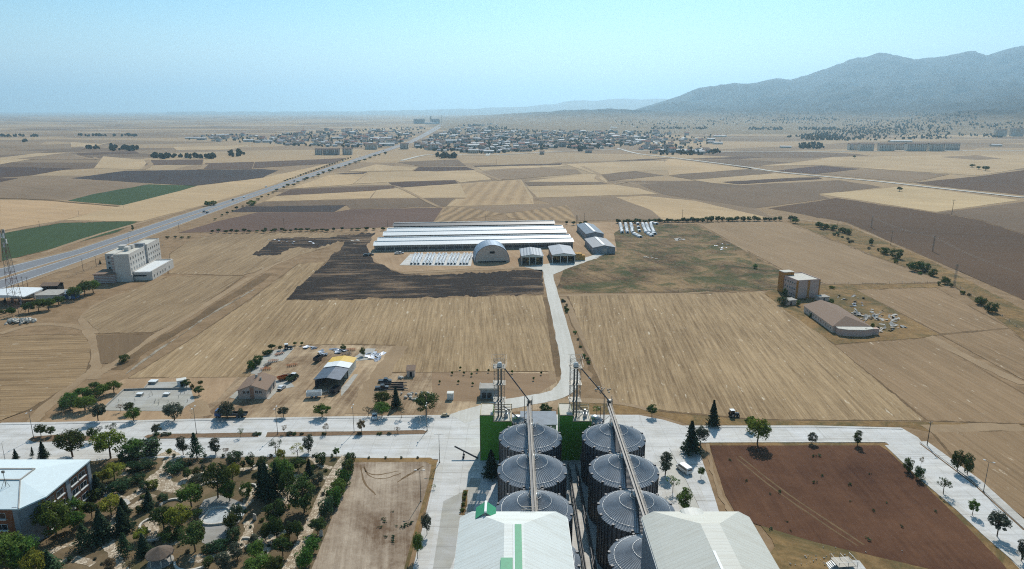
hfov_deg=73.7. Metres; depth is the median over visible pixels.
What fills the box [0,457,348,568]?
park
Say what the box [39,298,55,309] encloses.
broadleaf tree
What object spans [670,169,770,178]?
field
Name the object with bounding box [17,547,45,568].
broadleaf tree
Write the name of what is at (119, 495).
path
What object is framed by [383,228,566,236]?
livestock shed
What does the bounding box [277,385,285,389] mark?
parked car
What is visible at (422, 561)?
sidewalk
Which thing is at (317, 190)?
field
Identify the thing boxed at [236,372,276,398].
house
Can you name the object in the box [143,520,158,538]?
path
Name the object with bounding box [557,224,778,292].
field
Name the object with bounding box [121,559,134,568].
broadleaf tree
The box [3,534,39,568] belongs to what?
broadleaf tree
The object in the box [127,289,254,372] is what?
ditch
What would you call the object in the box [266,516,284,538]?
broadleaf tree
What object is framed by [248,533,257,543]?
broadleaf tree
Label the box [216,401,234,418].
broadleaf tree
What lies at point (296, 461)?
broadleaf tree
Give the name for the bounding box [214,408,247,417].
lorry
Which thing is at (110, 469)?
broadleaf tree
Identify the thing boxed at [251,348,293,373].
yard
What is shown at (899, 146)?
apartment block
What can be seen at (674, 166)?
field
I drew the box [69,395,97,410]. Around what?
broadleaf tree
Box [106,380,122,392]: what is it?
broadleaf tree
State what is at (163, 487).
path
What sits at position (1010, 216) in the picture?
field
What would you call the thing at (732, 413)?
tractor
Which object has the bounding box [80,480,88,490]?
window
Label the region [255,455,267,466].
broadleaf tree
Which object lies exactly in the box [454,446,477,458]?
grain auger
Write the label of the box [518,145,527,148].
village house
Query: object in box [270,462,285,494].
conifer tree
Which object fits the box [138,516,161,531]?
curved bench
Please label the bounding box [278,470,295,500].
broadleaf tree
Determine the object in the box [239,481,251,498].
shrub
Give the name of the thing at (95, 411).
broadleaf tree
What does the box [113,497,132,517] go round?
conifer tree
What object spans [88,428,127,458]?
broadleaf tree
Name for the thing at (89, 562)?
path
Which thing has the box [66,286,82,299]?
broadleaf tree
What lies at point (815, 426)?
sidewalk
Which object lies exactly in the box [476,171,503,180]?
track
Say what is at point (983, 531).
sidewalk
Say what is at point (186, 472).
broadleaf tree
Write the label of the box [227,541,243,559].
broadleaf tree
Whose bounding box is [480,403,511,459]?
elevator house
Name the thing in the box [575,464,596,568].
pipe run
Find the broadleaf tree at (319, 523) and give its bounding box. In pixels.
[307,516,326,533]
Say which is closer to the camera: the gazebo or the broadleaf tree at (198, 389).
the gazebo
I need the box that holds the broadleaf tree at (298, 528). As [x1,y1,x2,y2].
[291,520,303,538]
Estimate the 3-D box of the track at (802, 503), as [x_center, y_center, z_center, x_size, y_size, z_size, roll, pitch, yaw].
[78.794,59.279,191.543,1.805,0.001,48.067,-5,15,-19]
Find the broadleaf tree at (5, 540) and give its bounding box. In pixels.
[0,530,27,568]
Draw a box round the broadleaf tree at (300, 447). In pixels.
[290,443,303,455]
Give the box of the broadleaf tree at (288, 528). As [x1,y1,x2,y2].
[285,520,292,535]
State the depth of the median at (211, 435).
226.97 m
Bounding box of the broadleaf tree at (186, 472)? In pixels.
[182,467,191,478]
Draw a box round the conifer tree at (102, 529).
[86,508,116,547]
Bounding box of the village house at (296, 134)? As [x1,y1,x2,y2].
[293,132,299,136]
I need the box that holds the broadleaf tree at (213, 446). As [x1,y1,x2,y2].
[207,437,219,453]
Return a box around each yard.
[106,389,194,410]
[146,382,188,389]
[188,345,564,418]
[230,391,237,398]
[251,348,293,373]
[267,380,293,398]
[341,374,357,395]
[355,348,375,360]
[400,254,472,265]
[524,257,597,270]
[567,476,601,568]
[827,560,865,568]
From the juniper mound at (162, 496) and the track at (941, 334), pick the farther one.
the track at (941, 334)
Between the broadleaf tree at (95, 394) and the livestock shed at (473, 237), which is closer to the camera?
the broadleaf tree at (95, 394)
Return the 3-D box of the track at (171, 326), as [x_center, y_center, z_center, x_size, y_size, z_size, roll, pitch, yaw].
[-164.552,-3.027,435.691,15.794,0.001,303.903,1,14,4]
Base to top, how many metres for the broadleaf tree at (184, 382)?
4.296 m
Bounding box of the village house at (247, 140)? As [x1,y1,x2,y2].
[243,139,253,141]
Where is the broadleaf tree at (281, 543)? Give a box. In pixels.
[271,536,292,555]
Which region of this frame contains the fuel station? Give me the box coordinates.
[0,287,67,304]
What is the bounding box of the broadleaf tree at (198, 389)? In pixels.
[193,386,204,392]
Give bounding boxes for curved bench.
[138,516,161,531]
[146,537,160,541]
[159,498,181,505]
[173,561,211,568]
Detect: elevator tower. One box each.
[493,354,506,417]
[568,354,583,416]
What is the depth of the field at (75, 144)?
2143.29 m
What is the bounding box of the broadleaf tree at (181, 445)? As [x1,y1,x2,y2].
[175,436,188,454]
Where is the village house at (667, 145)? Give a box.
[663,143,671,148]
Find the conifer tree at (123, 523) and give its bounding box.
[112,506,137,538]
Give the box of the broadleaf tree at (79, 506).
[76,499,85,512]
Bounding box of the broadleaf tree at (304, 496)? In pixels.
[285,472,315,512]
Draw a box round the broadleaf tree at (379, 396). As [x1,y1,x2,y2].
[373,391,391,403]
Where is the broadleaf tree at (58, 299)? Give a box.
[52,296,65,304]
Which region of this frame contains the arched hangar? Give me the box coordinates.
[473,240,509,262]
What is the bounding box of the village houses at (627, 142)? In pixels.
[201,123,720,152]
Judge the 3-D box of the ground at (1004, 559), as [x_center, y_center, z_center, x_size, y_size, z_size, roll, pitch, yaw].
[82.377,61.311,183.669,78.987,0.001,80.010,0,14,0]
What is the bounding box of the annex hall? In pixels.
[133,259,173,280]
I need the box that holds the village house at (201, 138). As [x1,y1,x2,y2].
[196,137,206,139]
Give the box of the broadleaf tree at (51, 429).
[44,426,55,435]
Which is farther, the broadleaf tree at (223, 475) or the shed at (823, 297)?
the shed at (823, 297)
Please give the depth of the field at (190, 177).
1110.79 m
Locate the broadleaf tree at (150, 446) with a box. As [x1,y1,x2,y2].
[144,442,156,449]
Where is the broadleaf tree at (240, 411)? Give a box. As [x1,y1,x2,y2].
[237,408,244,417]
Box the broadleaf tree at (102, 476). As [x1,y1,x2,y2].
[92,472,108,482]
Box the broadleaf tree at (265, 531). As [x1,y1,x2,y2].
[260,522,269,540]
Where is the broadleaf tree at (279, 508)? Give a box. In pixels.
[261,498,286,522]
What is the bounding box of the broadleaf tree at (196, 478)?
[187,473,203,485]
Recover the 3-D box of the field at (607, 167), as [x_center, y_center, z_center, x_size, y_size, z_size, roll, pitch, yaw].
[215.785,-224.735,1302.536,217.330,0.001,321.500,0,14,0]
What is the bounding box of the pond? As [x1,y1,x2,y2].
[203,508,228,522]
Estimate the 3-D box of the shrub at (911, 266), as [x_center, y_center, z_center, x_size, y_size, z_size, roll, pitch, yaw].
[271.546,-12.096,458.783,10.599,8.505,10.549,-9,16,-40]
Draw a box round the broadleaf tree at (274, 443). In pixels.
[268,439,281,451]
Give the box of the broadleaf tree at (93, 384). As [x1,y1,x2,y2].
[88,382,99,387]
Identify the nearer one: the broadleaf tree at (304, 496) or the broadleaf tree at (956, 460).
the broadleaf tree at (304, 496)
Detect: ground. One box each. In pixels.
[0,112,1023,568]
[40,377,236,421]
[367,222,619,271]
[571,403,1023,430]
[707,442,1019,568]
[767,527,914,568]
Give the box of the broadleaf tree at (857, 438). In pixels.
[852,430,861,444]
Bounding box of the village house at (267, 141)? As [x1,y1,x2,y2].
[262,140,273,142]
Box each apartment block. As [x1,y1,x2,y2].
[315,148,322,154]
[323,148,339,154]
[342,147,352,154]
[365,143,377,149]
[400,143,408,148]
[428,144,438,149]
[468,149,478,152]
[777,270,820,297]
[847,143,858,149]
[857,143,873,150]
[877,143,894,150]
[895,143,904,149]
[904,143,926,150]
[926,143,944,150]
[945,143,960,149]
[994,129,1007,135]
[1009,128,1023,135]
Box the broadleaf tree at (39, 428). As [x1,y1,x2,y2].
[33,424,46,436]
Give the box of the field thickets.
[0,123,586,158]
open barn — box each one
[519,247,543,264]
[548,244,575,262]
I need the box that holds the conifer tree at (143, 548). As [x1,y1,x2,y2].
[134,533,153,557]
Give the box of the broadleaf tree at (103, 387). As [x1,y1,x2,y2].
[94,383,110,395]
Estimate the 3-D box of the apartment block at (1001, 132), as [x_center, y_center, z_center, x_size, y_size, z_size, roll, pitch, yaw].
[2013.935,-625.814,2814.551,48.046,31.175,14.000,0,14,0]
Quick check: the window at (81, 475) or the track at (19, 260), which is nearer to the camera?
the window at (81, 475)
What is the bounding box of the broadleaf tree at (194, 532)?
[177,519,205,551]
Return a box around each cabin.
[39,282,63,290]
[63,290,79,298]
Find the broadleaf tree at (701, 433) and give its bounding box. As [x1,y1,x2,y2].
[695,425,709,443]
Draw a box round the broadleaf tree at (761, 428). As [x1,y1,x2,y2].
[746,417,772,443]
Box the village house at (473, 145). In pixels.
[467,144,478,147]
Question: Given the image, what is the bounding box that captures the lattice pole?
[953,264,958,286]
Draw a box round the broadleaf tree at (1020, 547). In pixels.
[1016,539,1023,560]
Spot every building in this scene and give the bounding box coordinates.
[0,459,92,541]
[803,300,878,336]
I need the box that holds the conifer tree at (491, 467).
[481,450,497,480]
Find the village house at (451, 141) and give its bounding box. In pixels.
[446,139,456,142]
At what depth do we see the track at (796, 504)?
186.60 m
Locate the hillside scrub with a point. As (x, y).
(824, 135)
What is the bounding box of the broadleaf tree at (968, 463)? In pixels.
[961,453,975,474]
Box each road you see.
[0,125,440,276]
[0,127,440,288]
[0,414,1023,568]
[399,149,613,160]
[433,477,480,568]
[450,266,579,422]
[553,254,604,273]
[617,148,1020,196]
[633,150,1022,151]
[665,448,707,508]
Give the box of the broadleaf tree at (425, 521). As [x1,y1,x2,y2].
[421,512,430,530]
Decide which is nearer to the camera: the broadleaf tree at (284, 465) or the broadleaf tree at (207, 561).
the broadleaf tree at (207, 561)
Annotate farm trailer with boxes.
[277,374,287,380]
[285,374,297,381]
[306,389,323,398]
[313,354,322,361]
[329,384,340,393]
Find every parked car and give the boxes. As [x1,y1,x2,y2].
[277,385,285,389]
[372,413,376,419]
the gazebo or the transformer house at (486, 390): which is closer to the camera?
the gazebo
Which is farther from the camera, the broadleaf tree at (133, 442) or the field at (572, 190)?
the field at (572, 190)
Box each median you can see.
[0,127,437,278]
[28,434,94,441]
[143,432,259,438]
[265,430,427,436]
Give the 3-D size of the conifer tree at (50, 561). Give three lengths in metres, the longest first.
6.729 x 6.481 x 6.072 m
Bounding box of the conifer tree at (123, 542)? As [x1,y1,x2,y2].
[113,532,137,558]
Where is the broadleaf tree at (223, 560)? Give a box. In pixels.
[215,551,231,568]
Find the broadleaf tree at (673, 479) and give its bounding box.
[666,475,679,492]
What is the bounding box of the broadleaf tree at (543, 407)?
[539,403,551,410]
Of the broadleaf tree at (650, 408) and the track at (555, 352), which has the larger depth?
the track at (555, 352)
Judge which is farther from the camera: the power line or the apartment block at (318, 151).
the apartment block at (318, 151)
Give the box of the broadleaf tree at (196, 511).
[192,508,202,518]
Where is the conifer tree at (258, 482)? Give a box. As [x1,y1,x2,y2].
[252,464,265,498]
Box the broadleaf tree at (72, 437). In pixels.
[52,428,85,456]
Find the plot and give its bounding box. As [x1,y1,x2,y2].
[312,462,430,568]
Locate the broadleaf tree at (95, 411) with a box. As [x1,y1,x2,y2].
[86,403,105,420]
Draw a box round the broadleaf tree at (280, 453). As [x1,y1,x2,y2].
[275,448,284,457]
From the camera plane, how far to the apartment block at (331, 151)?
1643.73 m
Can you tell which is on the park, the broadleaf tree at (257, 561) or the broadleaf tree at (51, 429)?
the broadleaf tree at (257, 561)
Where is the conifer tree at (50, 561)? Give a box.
[38,550,67,568]
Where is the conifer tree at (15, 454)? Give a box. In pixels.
[12,449,20,458]
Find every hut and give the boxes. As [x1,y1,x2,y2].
[176,377,185,386]
[406,365,415,376]
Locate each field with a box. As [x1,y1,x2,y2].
[0,153,59,163]
[0,167,68,176]
[0,178,15,181]
[0,178,146,199]
[0,200,115,229]
[0,335,89,419]
[1,221,136,260]
[18,153,86,159]
[41,147,83,152]
[67,163,329,220]
[69,184,194,204]
[71,141,114,146]
[76,169,267,185]
[77,151,137,154]
[82,276,241,332]
[94,156,145,168]
[96,334,150,363]
[129,262,553,377]
[151,159,203,164]
[169,232,349,274]
[173,145,248,149]
[179,208,441,232]
[204,162,253,168]
[233,205,344,211]
[251,169,277,176]
[253,158,344,167]
[253,234,349,255]
[254,198,453,208]
[266,191,374,200]
[276,186,393,195]
[286,232,543,300]
[291,174,364,188]
[339,172,365,173]
[351,164,416,170]
[354,170,490,183]
[371,180,532,197]
[389,180,456,186]
[400,159,465,165]
[414,167,473,170]
[432,372,555,400]
[435,207,501,221]
[448,198,533,205]
[451,180,532,205]
[466,204,570,212]
[475,163,561,166]
[477,165,562,169]
[482,168,580,179]
[505,205,576,220]
[525,182,606,185]
[526,184,655,197]
[529,174,606,181]
[536,195,772,220]
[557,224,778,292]
[567,161,667,173]
[569,292,922,420]
[601,171,661,180]
[616,158,668,160]
[617,196,766,219]
[639,180,878,207]
[665,159,768,174]
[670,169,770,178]
[692,156,756,158]
[695,173,812,184]
[700,220,940,283]
[705,159,791,165]
[710,445,1005,568]
[726,177,821,183]
[763,154,1023,175]
[765,283,948,343]
[770,198,1023,298]
[778,166,855,173]
[788,221,1023,340]
[820,169,948,182]
[823,186,1016,211]
[835,338,1023,423]
[858,288,1007,332]
[914,170,1023,194]
[933,431,1023,516]
[939,202,1023,233]
[942,329,1023,378]
[946,155,999,159]
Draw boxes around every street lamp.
[414,469,424,500]
[982,459,994,491]
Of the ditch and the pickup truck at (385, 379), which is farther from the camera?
the ditch
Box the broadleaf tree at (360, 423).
[357,419,364,431]
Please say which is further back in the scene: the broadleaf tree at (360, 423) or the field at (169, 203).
the field at (169, 203)
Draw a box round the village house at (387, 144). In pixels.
[378,142,391,145]
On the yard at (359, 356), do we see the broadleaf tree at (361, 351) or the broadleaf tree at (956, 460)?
the broadleaf tree at (361, 351)
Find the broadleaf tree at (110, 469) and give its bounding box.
[101,462,126,480]
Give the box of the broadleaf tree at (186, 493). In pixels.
[174,482,202,506]
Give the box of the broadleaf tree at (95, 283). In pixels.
[87,279,100,292]
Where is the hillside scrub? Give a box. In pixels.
[615,111,1022,154]
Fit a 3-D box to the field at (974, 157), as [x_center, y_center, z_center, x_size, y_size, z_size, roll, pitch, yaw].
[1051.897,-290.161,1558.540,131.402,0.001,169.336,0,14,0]
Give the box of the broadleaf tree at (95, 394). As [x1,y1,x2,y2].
[83,388,102,397]
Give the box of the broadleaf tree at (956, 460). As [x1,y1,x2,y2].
[950,449,964,470]
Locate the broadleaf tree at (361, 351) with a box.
[359,347,365,354]
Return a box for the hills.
[167,99,667,114]
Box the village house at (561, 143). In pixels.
[559,140,566,146]
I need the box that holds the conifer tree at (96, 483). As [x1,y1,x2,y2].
[91,474,108,497]
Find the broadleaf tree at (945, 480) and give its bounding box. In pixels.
[937,477,952,493]
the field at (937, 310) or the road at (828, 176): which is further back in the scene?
the road at (828, 176)
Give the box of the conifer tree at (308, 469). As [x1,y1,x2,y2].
[304,459,314,478]
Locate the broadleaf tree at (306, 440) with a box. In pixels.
[302,433,313,452]
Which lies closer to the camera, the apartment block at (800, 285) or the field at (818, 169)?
the apartment block at (800, 285)
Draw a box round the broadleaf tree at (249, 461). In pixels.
[244,452,254,466]
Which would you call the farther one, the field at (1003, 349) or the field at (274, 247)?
the field at (274, 247)
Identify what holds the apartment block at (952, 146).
on the ground at (160, 132)
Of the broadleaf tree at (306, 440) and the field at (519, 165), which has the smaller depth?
the broadleaf tree at (306, 440)
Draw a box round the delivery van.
[676,462,692,474]
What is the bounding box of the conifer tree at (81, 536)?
[69,523,100,551]
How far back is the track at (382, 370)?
272.32 m
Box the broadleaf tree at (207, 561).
[201,555,213,567]
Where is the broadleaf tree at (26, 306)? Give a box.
[20,302,34,312]
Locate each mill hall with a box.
[453,501,574,568]
[641,507,778,568]
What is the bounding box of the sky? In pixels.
[0,0,1023,111]
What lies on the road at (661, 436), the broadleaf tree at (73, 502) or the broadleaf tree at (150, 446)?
the broadleaf tree at (150, 446)
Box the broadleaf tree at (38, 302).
[29,299,43,311]
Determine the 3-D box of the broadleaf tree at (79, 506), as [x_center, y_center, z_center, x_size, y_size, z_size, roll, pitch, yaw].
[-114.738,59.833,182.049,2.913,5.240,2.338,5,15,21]
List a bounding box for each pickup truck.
[375,384,388,389]
[378,377,391,381]
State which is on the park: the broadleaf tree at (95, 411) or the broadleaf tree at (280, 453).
the broadleaf tree at (280, 453)
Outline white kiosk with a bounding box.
[447,391,453,399]
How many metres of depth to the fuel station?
385.30 m
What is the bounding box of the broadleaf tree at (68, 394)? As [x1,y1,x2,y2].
[60,392,77,399]
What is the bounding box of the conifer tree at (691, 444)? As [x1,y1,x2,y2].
[680,420,703,455]
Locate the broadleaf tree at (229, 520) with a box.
[222,510,237,529]
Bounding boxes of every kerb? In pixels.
[699,441,883,442]
[921,444,1023,529]
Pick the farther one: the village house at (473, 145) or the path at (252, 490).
the village house at (473, 145)
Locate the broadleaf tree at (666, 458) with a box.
[659,451,672,474]
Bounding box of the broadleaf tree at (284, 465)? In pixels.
[268,456,295,479]
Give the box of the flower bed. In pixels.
[459,490,467,514]
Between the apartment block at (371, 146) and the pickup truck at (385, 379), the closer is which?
the pickup truck at (385, 379)
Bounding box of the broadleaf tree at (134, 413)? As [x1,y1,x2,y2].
[123,407,141,420]
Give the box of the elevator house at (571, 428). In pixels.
[558,403,591,459]
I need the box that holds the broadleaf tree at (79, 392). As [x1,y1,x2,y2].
[72,386,89,396]
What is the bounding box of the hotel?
[92,238,161,282]
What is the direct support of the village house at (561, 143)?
on the ground at (160, 132)
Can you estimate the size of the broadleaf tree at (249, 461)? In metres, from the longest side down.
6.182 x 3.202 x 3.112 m
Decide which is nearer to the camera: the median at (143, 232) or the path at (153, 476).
the path at (153, 476)
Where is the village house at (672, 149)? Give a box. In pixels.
[667,146,676,151]
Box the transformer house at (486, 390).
[479,382,496,398]
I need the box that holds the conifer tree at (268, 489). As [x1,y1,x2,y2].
[256,462,281,502]
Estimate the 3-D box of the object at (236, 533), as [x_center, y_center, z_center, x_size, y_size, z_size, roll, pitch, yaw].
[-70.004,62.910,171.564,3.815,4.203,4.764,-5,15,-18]
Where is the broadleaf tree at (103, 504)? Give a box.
[97,493,119,514]
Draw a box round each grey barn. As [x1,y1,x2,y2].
[576,223,603,237]
[585,237,614,253]
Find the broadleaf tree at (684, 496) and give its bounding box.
[676,487,692,507]
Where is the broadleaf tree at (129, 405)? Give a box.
[123,402,134,409]
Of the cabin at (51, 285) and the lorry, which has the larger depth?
the cabin at (51, 285)
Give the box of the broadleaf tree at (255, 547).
[246,538,263,555]
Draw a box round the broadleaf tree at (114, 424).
[105,423,116,430]
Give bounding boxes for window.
[0,513,6,520]
[0,524,7,531]
[46,495,55,507]
[56,487,65,499]
[70,476,78,487]
[72,486,80,497]
[78,469,86,480]
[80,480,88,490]
[82,490,89,501]
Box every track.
[0,323,101,421]
[1,184,210,232]
[3,198,116,206]
[9,255,104,270]
[26,340,90,410]
[41,192,250,252]
[78,276,165,333]
[86,365,115,379]
[105,255,297,365]
[111,273,272,369]
[141,160,152,168]
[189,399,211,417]
[345,346,407,413]
[359,465,375,494]
[363,467,400,478]
[364,466,396,474]
[395,186,439,206]
[403,266,526,273]
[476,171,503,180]
[543,297,560,375]
[548,333,556,379]
[549,398,657,410]
[559,291,825,338]
[560,297,616,399]
[566,297,601,386]
[581,166,624,183]
[706,443,731,510]
[737,459,857,545]
[739,456,864,544]
[776,216,903,248]
[820,282,939,284]
[861,292,1023,383]
[921,423,1023,433]
[939,328,1005,335]
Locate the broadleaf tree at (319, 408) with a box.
[313,403,330,416]
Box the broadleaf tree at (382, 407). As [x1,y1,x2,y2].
[373,401,390,416]
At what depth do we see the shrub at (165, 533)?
170.99 m
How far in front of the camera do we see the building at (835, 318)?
336.83 m
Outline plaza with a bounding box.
[198,495,244,543]
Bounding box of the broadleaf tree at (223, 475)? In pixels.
[200,461,231,497]
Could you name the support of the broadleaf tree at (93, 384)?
on the ground at (160, 132)
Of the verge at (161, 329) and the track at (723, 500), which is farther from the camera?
the verge at (161, 329)
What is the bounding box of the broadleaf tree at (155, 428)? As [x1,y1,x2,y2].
[151,423,161,432]
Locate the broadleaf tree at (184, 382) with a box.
[181,379,190,386]
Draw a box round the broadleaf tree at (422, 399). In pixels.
[413,391,439,411]
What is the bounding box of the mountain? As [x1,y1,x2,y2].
[419,46,1023,134]
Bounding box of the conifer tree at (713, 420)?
[705,400,721,428]
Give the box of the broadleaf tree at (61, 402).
[57,394,76,410]
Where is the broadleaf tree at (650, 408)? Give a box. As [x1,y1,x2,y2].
[646,404,657,412]
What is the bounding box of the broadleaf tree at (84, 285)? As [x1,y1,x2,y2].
[76,280,93,295]
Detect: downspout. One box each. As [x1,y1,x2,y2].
[505,369,529,400]
[581,369,608,400]
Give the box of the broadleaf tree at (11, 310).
[6,307,15,316]
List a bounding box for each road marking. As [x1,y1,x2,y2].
[0,130,435,288]
[1,132,428,276]
[2,142,409,279]
[14,127,434,265]
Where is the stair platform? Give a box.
[826,552,857,568]
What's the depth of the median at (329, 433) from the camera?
228.38 m
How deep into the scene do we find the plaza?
183.04 m
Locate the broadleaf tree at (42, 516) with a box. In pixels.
[29,498,71,539]
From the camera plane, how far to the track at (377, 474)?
203.29 m
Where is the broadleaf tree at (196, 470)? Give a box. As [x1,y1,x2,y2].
[191,466,200,474]
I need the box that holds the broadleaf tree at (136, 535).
[132,526,148,538]
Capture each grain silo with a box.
[496,488,572,544]
[497,452,566,501]
[499,422,561,463]
[572,546,580,568]
[581,422,645,485]
[588,452,658,525]
[596,488,674,568]
[607,533,641,568]
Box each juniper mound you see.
[106,478,129,492]
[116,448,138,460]
[118,476,135,485]
[122,461,142,472]
[132,471,145,482]
[133,457,157,469]
[138,480,147,490]
[156,492,167,501]
[162,461,184,473]
[173,458,188,467]
[200,543,212,553]
[207,538,229,552]
[225,450,242,462]
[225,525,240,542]
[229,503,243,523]
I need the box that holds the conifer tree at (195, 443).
[185,432,205,457]
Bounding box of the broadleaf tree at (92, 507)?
[81,502,98,518]
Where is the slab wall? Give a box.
[106,383,190,406]
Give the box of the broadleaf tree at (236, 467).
[227,462,240,479]
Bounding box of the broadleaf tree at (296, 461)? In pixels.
[290,456,306,470]
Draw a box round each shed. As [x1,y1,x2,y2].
[313,355,356,388]
[373,237,573,251]
[377,234,570,240]
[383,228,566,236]
[387,225,562,230]
[393,220,554,227]
[520,411,557,428]
[782,297,796,304]
[815,294,829,300]
[888,140,912,141]
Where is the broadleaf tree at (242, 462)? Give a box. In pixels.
[239,460,245,469]
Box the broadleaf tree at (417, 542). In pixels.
[412,531,423,557]
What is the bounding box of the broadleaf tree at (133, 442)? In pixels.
[121,437,142,451]
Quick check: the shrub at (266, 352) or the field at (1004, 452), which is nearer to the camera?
the field at (1004, 452)
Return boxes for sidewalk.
[0,415,431,424]
[126,455,343,458]
[413,462,441,568]
[658,465,679,510]
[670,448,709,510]
[686,425,901,428]
[885,445,1023,568]
[919,441,1023,527]
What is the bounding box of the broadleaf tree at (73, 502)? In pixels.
[65,495,79,511]
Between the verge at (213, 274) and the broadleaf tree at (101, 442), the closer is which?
the broadleaf tree at (101, 442)
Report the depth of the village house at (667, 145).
1878.10 m
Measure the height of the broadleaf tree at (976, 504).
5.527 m
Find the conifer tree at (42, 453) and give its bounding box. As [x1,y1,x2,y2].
[37,441,51,458]
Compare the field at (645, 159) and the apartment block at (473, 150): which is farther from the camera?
the apartment block at (473, 150)
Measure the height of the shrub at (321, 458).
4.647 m
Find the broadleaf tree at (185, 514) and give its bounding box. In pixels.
[163,503,192,526]
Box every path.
[49,531,110,553]
[60,556,95,566]
[102,514,130,568]
[109,492,130,499]
[111,485,145,500]
[119,453,164,475]
[128,494,156,508]
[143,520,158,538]
[145,450,180,481]
[145,533,186,568]
[150,479,181,492]
[155,470,181,485]
[179,472,203,483]
[188,520,253,562]
[189,553,206,562]
[226,466,267,470]
[242,488,253,507]
[251,474,302,493]
[258,536,271,554]
[266,524,304,539]
[282,456,344,568]
[282,484,298,503]
[309,457,332,468]
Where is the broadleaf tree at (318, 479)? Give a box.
[309,471,324,486]
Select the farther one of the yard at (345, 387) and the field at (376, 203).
the field at (376, 203)
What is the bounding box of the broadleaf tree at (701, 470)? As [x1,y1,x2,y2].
[698,467,705,474]
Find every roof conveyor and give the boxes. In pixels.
[524,396,537,510]
[603,396,648,516]
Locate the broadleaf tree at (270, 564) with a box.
[262,554,283,568]
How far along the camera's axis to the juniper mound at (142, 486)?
194.21 m
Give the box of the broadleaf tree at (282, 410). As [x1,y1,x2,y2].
[277,406,288,416]
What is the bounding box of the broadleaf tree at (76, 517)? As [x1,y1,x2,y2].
[59,511,85,529]
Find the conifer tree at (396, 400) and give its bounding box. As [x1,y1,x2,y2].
[391,387,402,407]
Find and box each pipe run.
[567,464,586,568]
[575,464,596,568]
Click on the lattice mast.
(3, 241)
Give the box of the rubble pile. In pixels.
[19,318,36,324]
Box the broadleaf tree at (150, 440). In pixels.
[130,436,161,457]
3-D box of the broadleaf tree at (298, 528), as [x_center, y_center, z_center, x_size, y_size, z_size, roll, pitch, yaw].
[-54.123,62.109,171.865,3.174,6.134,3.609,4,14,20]
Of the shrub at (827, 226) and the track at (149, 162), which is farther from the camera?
the track at (149, 162)
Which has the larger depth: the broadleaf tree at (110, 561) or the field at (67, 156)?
the field at (67, 156)
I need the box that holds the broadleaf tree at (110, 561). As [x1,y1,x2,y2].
[102,557,115,568]
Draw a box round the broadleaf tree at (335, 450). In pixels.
[333,447,339,454]
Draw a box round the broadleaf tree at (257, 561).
[242,551,272,568]
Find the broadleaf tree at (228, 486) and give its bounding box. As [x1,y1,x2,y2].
[218,480,235,500]
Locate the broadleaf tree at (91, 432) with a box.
[86,428,97,436]
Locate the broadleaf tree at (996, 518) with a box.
[987,510,1012,536]
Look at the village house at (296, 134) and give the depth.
2786.65 m
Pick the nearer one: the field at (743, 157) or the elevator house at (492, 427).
the elevator house at (492, 427)
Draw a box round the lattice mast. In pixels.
[0,229,25,313]
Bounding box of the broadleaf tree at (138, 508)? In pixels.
[135,505,141,513]
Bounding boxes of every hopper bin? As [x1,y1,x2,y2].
[512,414,526,425]
[591,414,602,425]
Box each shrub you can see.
[86,487,100,500]
[118,354,129,362]
[145,479,158,488]
[156,524,184,543]
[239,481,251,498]
[246,361,254,369]
[247,200,256,205]
[249,359,259,367]
[254,355,262,362]
[262,349,272,354]
[278,533,290,540]
[294,545,313,568]
[300,533,320,550]
[314,452,325,464]
[317,494,334,517]
[324,485,341,506]
[329,477,346,494]
[335,468,350,485]
[340,458,353,474]
[344,452,355,464]
[777,296,788,304]
[782,288,787,296]
[815,221,822,226]
[821,224,830,228]
[880,247,890,253]
[889,248,903,258]
[902,458,914,471]
[908,261,924,270]
[914,466,925,479]
[916,262,931,271]
[929,268,937,275]
[940,276,950,284]
[975,296,988,304]
[984,302,999,311]
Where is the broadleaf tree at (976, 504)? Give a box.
[968,498,980,514]
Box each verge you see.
[0,125,437,267]
[0,221,137,260]
[1,334,90,419]
[3,127,441,288]
[87,275,243,333]
[104,333,153,363]
[128,262,547,377]
[167,233,350,275]
[354,458,436,568]
[567,292,925,420]
[702,221,940,283]
[769,200,1023,299]
[836,338,1023,424]
[856,288,1008,333]
[931,431,1022,516]
[943,328,1023,379]
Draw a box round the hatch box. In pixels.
[148,379,158,383]
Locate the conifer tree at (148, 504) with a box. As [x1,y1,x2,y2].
[140,490,157,513]
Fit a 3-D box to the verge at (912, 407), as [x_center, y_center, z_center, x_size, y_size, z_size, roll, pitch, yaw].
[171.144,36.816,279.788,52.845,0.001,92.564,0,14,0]
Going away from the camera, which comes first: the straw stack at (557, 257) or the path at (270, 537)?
the path at (270, 537)
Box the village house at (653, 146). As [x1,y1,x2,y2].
[650,144,657,149]
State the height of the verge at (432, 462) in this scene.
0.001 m
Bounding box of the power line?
[936,237,1020,272]
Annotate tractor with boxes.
[284,343,292,349]
[728,409,739,417]
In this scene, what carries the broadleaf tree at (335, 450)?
on the sidewalk at (233, 456)
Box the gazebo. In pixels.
[145,545,173,568]
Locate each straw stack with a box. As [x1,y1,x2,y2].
[523,254,539,261]
[553,253,571,260]
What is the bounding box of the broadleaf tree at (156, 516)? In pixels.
[147,505,174,529]
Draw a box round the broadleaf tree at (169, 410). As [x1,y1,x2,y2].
[161,402,183,419]
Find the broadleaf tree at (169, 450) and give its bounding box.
[165,448,171,455]
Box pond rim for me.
[201,506,230,525]
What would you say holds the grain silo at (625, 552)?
on the road at (661, 436)
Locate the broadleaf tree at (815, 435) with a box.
[807,432,817,443]
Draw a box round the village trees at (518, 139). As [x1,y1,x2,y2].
[189,123,726,153]

